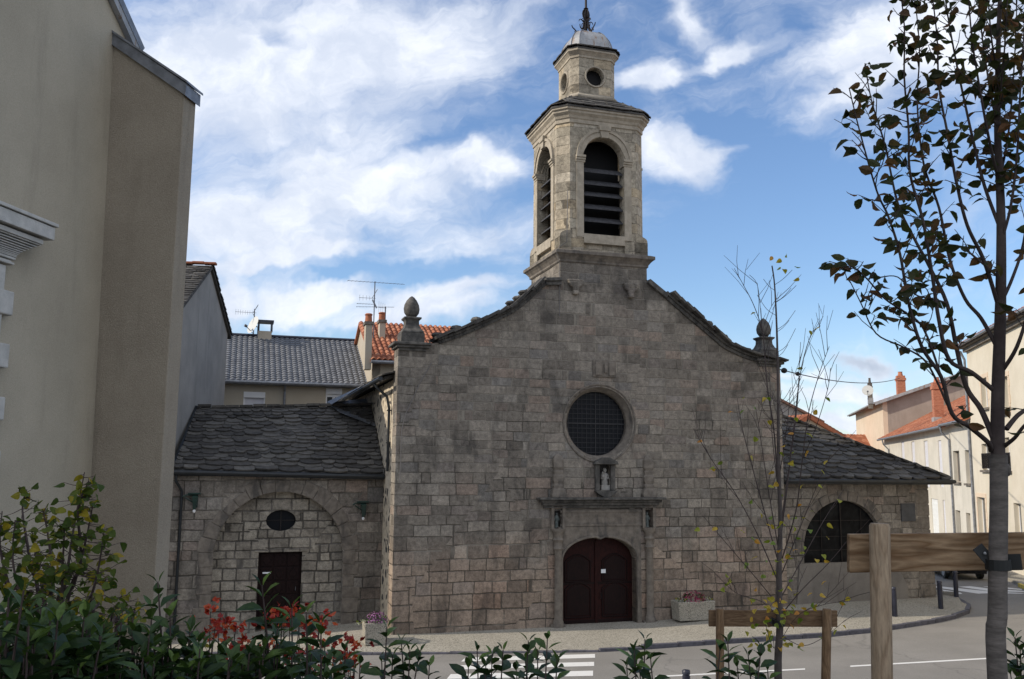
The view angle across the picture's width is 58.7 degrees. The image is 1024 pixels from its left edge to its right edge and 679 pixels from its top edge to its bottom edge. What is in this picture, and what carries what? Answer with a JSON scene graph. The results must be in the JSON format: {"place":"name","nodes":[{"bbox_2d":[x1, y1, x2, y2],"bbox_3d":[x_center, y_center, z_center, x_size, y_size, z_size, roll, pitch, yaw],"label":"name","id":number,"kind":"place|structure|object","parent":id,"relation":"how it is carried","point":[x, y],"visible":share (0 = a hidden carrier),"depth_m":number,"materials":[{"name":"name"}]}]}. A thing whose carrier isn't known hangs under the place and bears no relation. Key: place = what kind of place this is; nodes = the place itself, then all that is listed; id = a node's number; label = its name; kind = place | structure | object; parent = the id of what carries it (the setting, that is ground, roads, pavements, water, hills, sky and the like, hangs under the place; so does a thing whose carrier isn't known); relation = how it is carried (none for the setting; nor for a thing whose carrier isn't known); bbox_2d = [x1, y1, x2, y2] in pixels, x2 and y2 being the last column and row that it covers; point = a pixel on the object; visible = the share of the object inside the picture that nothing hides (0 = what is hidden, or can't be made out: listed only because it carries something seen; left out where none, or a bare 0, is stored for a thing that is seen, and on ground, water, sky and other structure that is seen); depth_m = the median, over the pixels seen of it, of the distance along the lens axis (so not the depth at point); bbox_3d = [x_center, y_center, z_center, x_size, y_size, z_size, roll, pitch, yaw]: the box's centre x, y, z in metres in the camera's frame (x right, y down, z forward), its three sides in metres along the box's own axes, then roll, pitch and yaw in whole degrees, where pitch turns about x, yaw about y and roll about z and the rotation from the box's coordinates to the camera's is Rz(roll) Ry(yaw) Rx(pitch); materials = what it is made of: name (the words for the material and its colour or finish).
{"place":"outdoors","nodes":[
{"label":"outdoors","id":0,"kind":"place"},
{"bbox_2d":[169,590,966,651],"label":"pavement","id":1,"kind":"structure","parent":0,"point":[590,636],"depth_m":29.54,"materials":[{"name":"grey concrete"}]},
{"bbox_2d":[164,386,384,640],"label":"side chapel","id":2,"kind":"structure","parent":1,"relation":"on","point":[281,488],"depth_m":31.27,"materials":[{"name":"stone"}]},
{"bbox_2d":[182,493,200,512],"bbox_3d":[-10.572,5.380,30.010,0.575,0.655,0.235,3,-8,-17],"label":"wall lamp","id":3,"kind":"object","parent":2,"relation":"attached to","point":[194,500],"visible":1,"depth_m":29.97,"materials":[{"name":"metal"}]},
{"bbox_2d":[256,552,301,624],"bbox_3d":[-7.937,8.444,31.017,1.440,2.410,0.181,3,-8,-17],"label":"door","id":4,"kind":"structure","parent":2,"relation":"in","point":[285,567],"depth_m":31.05,"materials":[{"name":"black wood"}]},
{"bbox_2d":[253,498,307,539],"bbox_3d":[-7.935,6.214,31.277,1.836,1.550,0.195,3,-8,-17],"label":"oval window","id":5,"kind":"structure","parent":2,"relation":"in","point":[281,519],"depth_m":31.28,"materials":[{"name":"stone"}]},
{"bbox_2d":[352,501,368,519],"bbox_3d":[-5.262,5.930,31.579,0.575,0.655,0.235,3,-8,-17],"label":"wall lamp","id":6,"kind":"object","parent":2,"relation":"attached to","point":[363,507],"visible":1,"depth_m":31.54,"materials":[{"name":"black metal"}]},
{"bbox_2d":[362,620,386,645],"bbox_3d":[-4.271,9.099,28.282,0.698,0.660,0.618,3,-8,-17],"label":"flower planter","id":7,"kind":"object","parent":1,"relation":"on","point":[370,630],"visible":0.68,"depth_m":28.01,"materials":[{"name":"concrete"}]},
{"bbox_2d":[365,611,388,623],"bbox_3d":[-4.200,8.625,28.316,0.733,0.354,0.628,0,-8,0],"label":"chrysanthemum","id":8,"kind":"object","parent":7,"relation":"in","point":[384,617],"visible":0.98,"depth_m":28.21,"materials":[{"name":"purple plant"}]},
{"bbox_2d":[339,0,788,634],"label":"church","id":9,"kind":"structure","parent":1,"relation":"on","point":[513,428],"depth_m":32.05,"materials":[{"name":"stone"}]},
{"bbox_2d":[554,513,559,527],"bbox_3d":[1.526,6.177,31.137,0.205,0.497,0.122,3,-8,-17],"label":"statue","id":10,"kind":"object","parent":9,"relation":"on","point":[556,518],"visible":1,"depth_m":31.11,"materials":[{"name":"grey stone"}]},
{"bbox_2d":[563,538,594,623],"bbox_3d":[2.246,8.316,31.375,1.348,2.925,0.113,3,-8,-17],"label":"door leaf","id":11,"kind":"structure","parent":9,"relation":"in","point":[579,559],"depth_m":31.34,"materials":[{"name":"red wood"}]},
{"bbox_2d":[563,384,635,461],"bbox_3d":[3.013,2.969,32.209,2.770,2.770,0.545,3,-8,-17],"label":"rose window","id":12,"kind":"structure","parent":9,"relation":"in","point":[598,420],"depth_m":32.38,"materials":[{"name":"stone"}]},
{"bbox_2d":[600,468,609,489],"bbox_3d":[3.241,4.877,31.873,0.328,0.769,0.234,3,-8,-17],"label":"statue","id":13,"kind":"object","parent":9,"relation":"on","point":[604,476],"visible":0.98,"depth_m":31.79,"materials":[{"name":"stone"}]},
{"bbox_2d":[595,538,631,622],"bbox_3d":[3.565,8.379,31.749,1.348,2.925,0.162,3,-8,-17],"label":"door leaf","id":14,"kind":"structure","parent":9,"relation":"in","point":[615,585],"depth_m":31.73,"materials":[{"name":"red wood"}]},
{"bbox_2d":[645,513,649,526],"bbox_3d":[4.764,6.349,32.117,0.205,0.497,0.122,3,-8,-17],"label":"statue","id":15,"kind":"object","parent":9,"relation":"on","point":[647,519],"visible":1,"depth_m":32.09,"materials":[{"name":"grey stone"}]},
{"bbox_2d":[780,368,899,382],"bbox_3d":[19.988,2.080,52.434,0.219,3.406,40.824,-4,-9,29],"label":"overhead cable","id":16,"kind":"object","parent":9,"relation":"attached to","point":[783,370],"visible":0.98,"depth_m":39.53,"materials":[{"name":"metal"}]},
{"bbox_2d":[671,599,714,620],"bbox_3d":[6.264,9.355,31.512,1.416,0.640,0.618,3,-8,-17],"label":"flower planter","id":17,"kind":"object","parent":1,"relation":"on","point":[682,610],"visible":0.94,"depth_m":31.23,"materials":[{"name":"concrete"}]},
{"bbox_2d":[681,590,705,602],"bbox_3d":[6.278,8.874,31.532,0.880,0.387,0.625,0,-8,0],"label":"chrysanthemum","id":18,"kind":"object","parent":17,"relation":"in","point":[695,598],"visible":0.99,"depth_m":31.44,"materials":[{"name":"red plant"}]},
{"bbox_2d":[782,414,956,604],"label":"side chapel","id":19,"kind":"structure","parent":1,"relation":"on","point":[890,489],"depth_m":35.14,"materials":[{"name":"stone"}]},
{"bbox_2d":[804,501,873,562],"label":"arched window","id":20,"kind":"structure","parent":19,"relation":"in","point":[845,517],"depth_m":34.87,"materials":[{"name":"black glass"}]},
{"bbox_2d":[892,587,897,616],"bbox_3d":[13.389,9.230,31.899,0.180,1.120,0.176,0,-8,0],"label":"bollard","id":21,"kind":"object","parent":1,"relation":"on","point":[894,604],"visible":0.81,"depth_m":31.84,"materials":[{"name":"grey metal"}]},
{"bbox_2d":[937,580,943,608],"bbox_3d":[15.700,9.413,33.397,0.180,1.120,0.175,0,-8,0],"label":"bollard","id":22,"kind":"object","parent":1,"relation":"on","point":[940,594],"visible":0.92,"depth_m":33.34,"materials":[{"name":"grey metal"}]},
{"bbox_2d":[952,571,958,596],"bbox_3d":[17.442,9.661,35.801,0.180,1.120,0.176,0,-8,0],"label":"bollard","id":23,"kind":"object","parent":1,"relation":"on","point":[955,584],"visible":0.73,"depth_m":35.75,"materials":[{"name":"grey metal"}]},
{"bbox_2d":[124,0,1023,433],"label":"sky","id":24,"kind":"structure","parent":0,"point":[335,142],"materials":[{"name":"blue"}]},
{"bbox_2d":[163,571,1023,678],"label":"road","id":25,"kind":"structure","parent":0,"point":[962,637],"depth_m":26.37,"materials":[{"name":"grey asphalt"}]},
{"bbox_2d":[447,654,594,678],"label":"crosswalk","id":26,"kind":"structure","parent":25,"relation":"on","point":[567,664],"depth_m":25.45,"materials":[{"name":"paint"}]},
{"bbox_2d":[163,588,970,657],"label":"kerb","id":27,"kind":"structure","parent":25,"relation":"on","point":[966,611],"depth_m":28.33,"materials":[{"name":"concrete"}]},
{"bbox_2d":[666,655,1022,676],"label":"line","id":28,"kind":"object","parent":25,"relation":"on","point":[850,666],"visible":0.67,"depth_m":24.95,"materials":[{"name":"paint"}]},
{"bbox_2d":[941,570,987,578],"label":"parked car","id":29,"kind":"object","parent":25,"relation":"on","point":[979,574],"visible":0.26,"depth_m":42.54,"materials":[{"name":"black paint"}]},
{"bbox_2d":[936,586,1023,593],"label":"side crosswalk","id":30,"kind":"structure","parent":25,"relation":"on","point":[978,591],"depth_m":39.16,"materials":[{"name":"paint"}]},
{"bbox_2d":[1008,571,1023,584],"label":"pavement","id":31,"kind":"structure","parent":0,"point":[1015,578],"depth_m":42.16,"materials":[{"name":"beige concrete"}]},
{"bbox_3d":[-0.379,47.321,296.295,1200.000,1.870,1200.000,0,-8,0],"label":"ground","id":32,"kind":"structure","parent":0,"visible":0},
{"bbox_2d":[174,261,232,475],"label":"gabled house","id":33,"kind":"structure","parent":32,"relation":"on","point":[207,333],"depth_m":34.74,"materials":[{"name":"grey paint"}]},
{"bbox_2d":[224,319,366,406],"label":"terraced house","id":34,"kind":"structure","parent":32,"relation":"on","point":[266,367],"depth_m":43.04,"materials":[{"name":"grey tile"}]},
{"bbox_2d":[240,305,257,332],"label":"tv antenna","id":35,"kind":"object","parent":34,"relation":"attached to","point":[251,312],"visible":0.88,"depth_m":46.17,"materials":[{"name":"grey metal"}]},
{"bbox_2d":[244,316,257,337],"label":"satellite dish","id":36,"kind":"object","parent":34,"relation":"attached to","point":[252,325],"visible":1,"depth_m":45.77,"materials":[{"name":"grey metal"}]},
{"bbox_2d":[243,392,264,404],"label":"window","id":37,"kind":"structure","parent":34,"relation":"in","point":[250,398],"depth_m":41.48,"materials":[{"name":"white paint"}]},
{"bbox_2d":[326,388,341,406],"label":"window","id":38,"kind":"structure","parent":34,"relation":"in","point":[331,393],"depth_m":42.53,"materials":[{"name":"white paint"}]},
{"bbox_2d":[353,312,450,388],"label":"red roofed house","id":39,"kind":"structure","parent":32,"relation":"on","point":[376,355],"depth_m":42.91,"materials":[{"name":"tile"}]},
{"bbox_2d":[347,280,404,337],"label":"tv antenna","id":40,"kind":"object","parent":39,"relation":"attached to","point":[373,300],"visible":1,"depth_m":43.58,"materials":[{"name":"grey metal"}]},
{"bbox_2d":[781,399,824,421],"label":"gabled house","id":41,"kind":"structure","parent":32,"relation":"on","point":[800,411],"depth_m":81.87,"materials":[{"name":"grey paint"}]},
{"bbox_2d":[789,414,845,436],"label":"gabled house","id":42,"kind":"structure","parent":32,"relation":"on","point":[814,421],"depth_m":69.10,"materials":[{"name":"orange tile"}]},
{"bbox_2d":[845,434,869,445],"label":"house","id":43,"kind":"structure","parent":32,"relation":"on","point":[861,438],"depth_m":93.34,"materials":[{"name":"orange tile"}]},
{"bbox_2d":[847,374,970,451],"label":"corner house","id":44,"kind":"structure","parent":32,"relation":"on","point":[876,420],"depth_m":82.64,"materials":[{"name":"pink paint"}]},
{"bbox_2d":[862,385,872,399],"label":"satellite dish","id":45,"kind":"object","parent":44,"relation":"attached to","point":[867,390],"visible":1,"depth_m":68.24,"materials":[{"name":"grey metal"}]},
{"bbox_2d":[877,372,969,532],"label":"terraced house","id":46,"kind":"structure","parent":32,"relation":"on","point":[922,440],"depth_m":63.84,"materials":[{"name":"beige paint"}]},
{"bbox_2d":[932,499,938,532],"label":"door","id":47,"kind":"structure","parent":46,"relation":"in","point":[934,501],"depth_m":62.11,"materials":[{"name":"white paint"}]},
{"bbox_2d":[944,500,946,532],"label":"door","id":48,"kind":"structure","parent":46,"relation":"in","point":[944,500],"depth_m":59.25,"materials":[{"name":"paint"}]},
{"bbox_2d":[938,408,977,532],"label":"terraced house","id":49,"kind":"structure","parent":32,"relation":"on","point":[961,471],"depth_m":54.29,"materials":[{"name":"beige paint"}]},
{"bbox_2d":[955,451,961,484],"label":"window","id":50,"kind":"structure","parent":49,"relation":"in","point":[958,459],"depth_m":55.97,"materials":[{"name":"grey paint"}]},
{"bbox_2d":[958,306,1023,574],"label":"apartment house","id":51,"kind":"structure","parent":32,"relation":"on","point":[977,348],"depth_m":47.42,"materials":[{"name":"beige paint"}]},
{"bbox_2d":[975,493,988,531],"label":"window","id":52,"kind":"structure","parent":51,"relation":"in","point":[984,500],"depth_m":50.42,"materials":[{"name":"white paint"}]},
{"bbox_2d":[979,372,989,409],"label":"window","id":53,"kind":"structure","parent":51,"relation":"in","point":[984,375],"depth_m":48.83,"materials":[{"name":"white paint"}]},
{"bbox_2d":[980,445,989,471],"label":"window","id":54,"kind":"structure","parent":51,"relation":"in","point":[984,456],"depth_m":49.02,"materials":[{"name":"grey glass"}]},
{"bbox_2d":[1005,371,1010,413],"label":"window","id":55,"kind":"structure","parent":51,"relation":"in","point":[1007,372],"depth_m":44.36,"materials":[{"name":"white paint"}]},
{"bbox_2d":[1006,438,1011,472],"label":"window","id":56,"kind":"structure","parent":51,"relation":"in","point":[1009,458],"depth_m":44.69,"materials":[{"name":"white paint"}]},
{"bbox_2d":[1018,503,1021,531],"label":"window","id":57,"kind":"structure","parent":51,"relation":"in","point":[1020,518],"depth_m":43.97,"materials":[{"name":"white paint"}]},
{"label":"garden slope","id":58,"kind":"structure","parent":0,"visible":0},
{"bbox_2d":[0,573,92,678],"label":"laurel shrub","id":59,"kind":"object","parent":58,"relation":"on","point":[20,658],"visible":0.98,"depth_m":2.61,"materials":[{"name":"green plant"}]},
{"bbox_2d":[0,472,126,624],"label":"shrub","id":60,"kind":"object","parent":58,"relation":"on","point":[50,576],"visible":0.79,"depth_m":3.55,"materials":[{"name":"green plant"}]},
{"bbox_2d":[29,584,131,678],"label":"laurel shrub","id":61,"kind":"object","parent":58,"relation":"on","point":[86,642],"visible":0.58,"depth_m":2.86,"materials":[{"name":"green plant"}]},
{"bbox_2d":[0,0,202,671],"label":"tall building","id":62,"kind":"structure","parent":58,"relation":"on","point":[97,111],"depth_m":14.64,"materials":[{"name":"paint"}]},
{"bbox_2d":[99,586,146,668],"bbox_3d":[-1.897,2.174,4.233,0.254,1.960,0.602,2,-8,-9],"label":"shrub","id":63,"kind":"object","parent":58,"relation":"on","point":[119,612],"visible":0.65,"depth_m":4.42,"materials":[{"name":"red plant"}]},
{"bbox_2d":[84,606,173,678],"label":"laurel shrub","id":64,"kind":"object","parent":58,"relation":"on","point":[125,661],"visible":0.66,"depth_m":3.10,"materials":[{"name":"green plant"}]},
{"bbox_2d":[125,570,227,678],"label":"laurel shrub","id":65,"kind":"object","parent":58,"relation":"on","point":[180,669],"visible":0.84,"depth_m":3.22,"materials":[{"name":"green plant"}]},
{"bbox_2d":[174,637,256,678],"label":"laurel shrub","id":66,"kind":"object","parent":58,"relation":"on","point":[233,667],"visible":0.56,"depth_m":3.35,"materials":[{"name":"green plant"}]},
{"bbox_2d":[190,596,270,659],"bbox_3d":[-1.258,2.071,4.024,0.452,1.824,0.418,-5,-10,32],"label":"flowering shrub","id":67,"kind":"object","parent":58,"relation":"on","point":[217,623],"visible":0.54,"depth_m":4.18,"materials":[{"name":"red plant"}]},
{"bbox_2d":[230,571,301,678],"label":"laurel shrub","id":68,"kind":"object","parent":58,"relation":"on","point":[253,656],"visible":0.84,"depth_m":3.47,"materials":[{"name":"green plant"}]},
{"bbox_2d":[251,601,338,677],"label":"flowering shrub","id":69,"kind":"object","parent":58,"relation":"on","point":[287,609],"visible":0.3,"depth_m":4.25,"materials":[{"name":"red plant"}]},
{"bbox_2d":[256,595,347,678],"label":"laurel shrub","id":70,"kind":"object","parent":58,"relation":"on","point":[311,659],"visible":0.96,"depth_m":3.49,"materials":[{"name":"green plant"}]},
{"bbox_2d":[327,640,369,678],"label":"laurel shrub","id":71,"kind":"object","parent":58,"relation":"on","point":[338,655],"visible":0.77,"depth_m":3.98,"materials":[{"name":"green plant"}]},
{"bbox_2d":[331,631,373,678],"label":"flowering shrub","id":72,"kind":"object","parent":58,"relation":"on","point":[352,641],"visible":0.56,"depth_m":4.30,"materials":[{"name":"red plant"}]},
{"bbox_2d":[362,617,440,678],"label":"laurel shrub","id":73,"kind":"object","parent":58,"relation":"on","point":[421,666],"visible":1,"depth_m":4.13,"materials":[{"name":"green plant"}]},
{"bbox_2d":[449,640,511,678],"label":"laurel shrub","id":74,"kind":"object","parent":58,"relation":"on","point":[485,671],"visible":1,"depth_m":4.16,"materials":[{"name":"green plant"}]},
{"bbox_2d":[502,631,570,678],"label":"laurel shrub","id":75,"kind":"object","parent":58,"relation":"on","point":[529,659],"visible":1,"depth_m":4.11,"materials":[{"name":"green plant"}]},
{"bbox_2d":[613,630,669,678],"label":"laurel shrub","id":76,"kind":"object","parent":58,"relation":"on","point":[633,658],"visible":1,"depth_m":4.17,"materials":[{"name":"green plant"}]},
{"bbox_2d":[700,630,780,678],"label":"laurel shrub","id":77,"kind":"object","parent":58,"relation":"on","point":[749,670],"visible":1,"depth_m":4.24,"materials":[{"name":"green plant"}]},
{"bbox_2d":[708,608,836,678],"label":"tree stake frame","id":78,"kind":"object","parent":58,"relation":"on","point":[720,619],"visible":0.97,"depth_m":8.78,"materials":[{"name":"brown wood"}]},
{"bbox_2d":[692,245,873,678],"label":"young tree","id":79,"kind":"object","parent":58,"relation":"on","point":[779,610],"visible":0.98,"depth_m":8.81,"materials":[{"name":"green plant"}]},
{"bbox_2d":[769,617,784,626],"bbox_3d":[2.536,2.690,8.686,0.120,0.081,0.129,6,-10,-33],"label":"rubber strap","id":80,"kind":"object","parent":79,"relation":"attached to","point":[773,621],"visible":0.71,"depth_m":8.64,"materials":[{"name":"black rubber"}]},
{"bbox_2d":[818,0,1023,678],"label":"pear tree","id":81,"kind":"object","parent":58,"relation":"on","point":[1003,90],"visible":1,"depth_m":4.00,"materials":[{"name":"green plant"}]},
{"bbox_2d":[973,544,1022,570],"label":"rubber strap","id":82,"kind":"object","parent":81,"relation":"attached to","point":[1013,562],"visible":0.93,"depth_m":3.88,"materials":[{"name":"rubber"}]},
{"bbox_2d":[847,523,1023,678],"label":"tree stake frame","id":83,"kind":"object","parent":58,"relation":"on","point":[880,552],"visible":0.91,"depth_m":3.97,"materials":[{"name":"brown wood"}]},
{"bbox_2d":[1006,627,1023,678],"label":"laurel shrub","id":84,"kind":"object","parent":58,"relation":"on","point":[1014,667],"visible":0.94,"depth_m":4.40,"materials":[{"name":"green plant"}]},
{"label":"near pavement","id":85,"kind":"structure","parent":0,"visible":0},
{"bbox_2d":[682,669,689,678],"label":"bollard","id":86,"kind":"object","parent":85,"relation":"on","point":[686,673],"visible":1,"depth_m":20.00,"materials":[{"name":"grey metal"}]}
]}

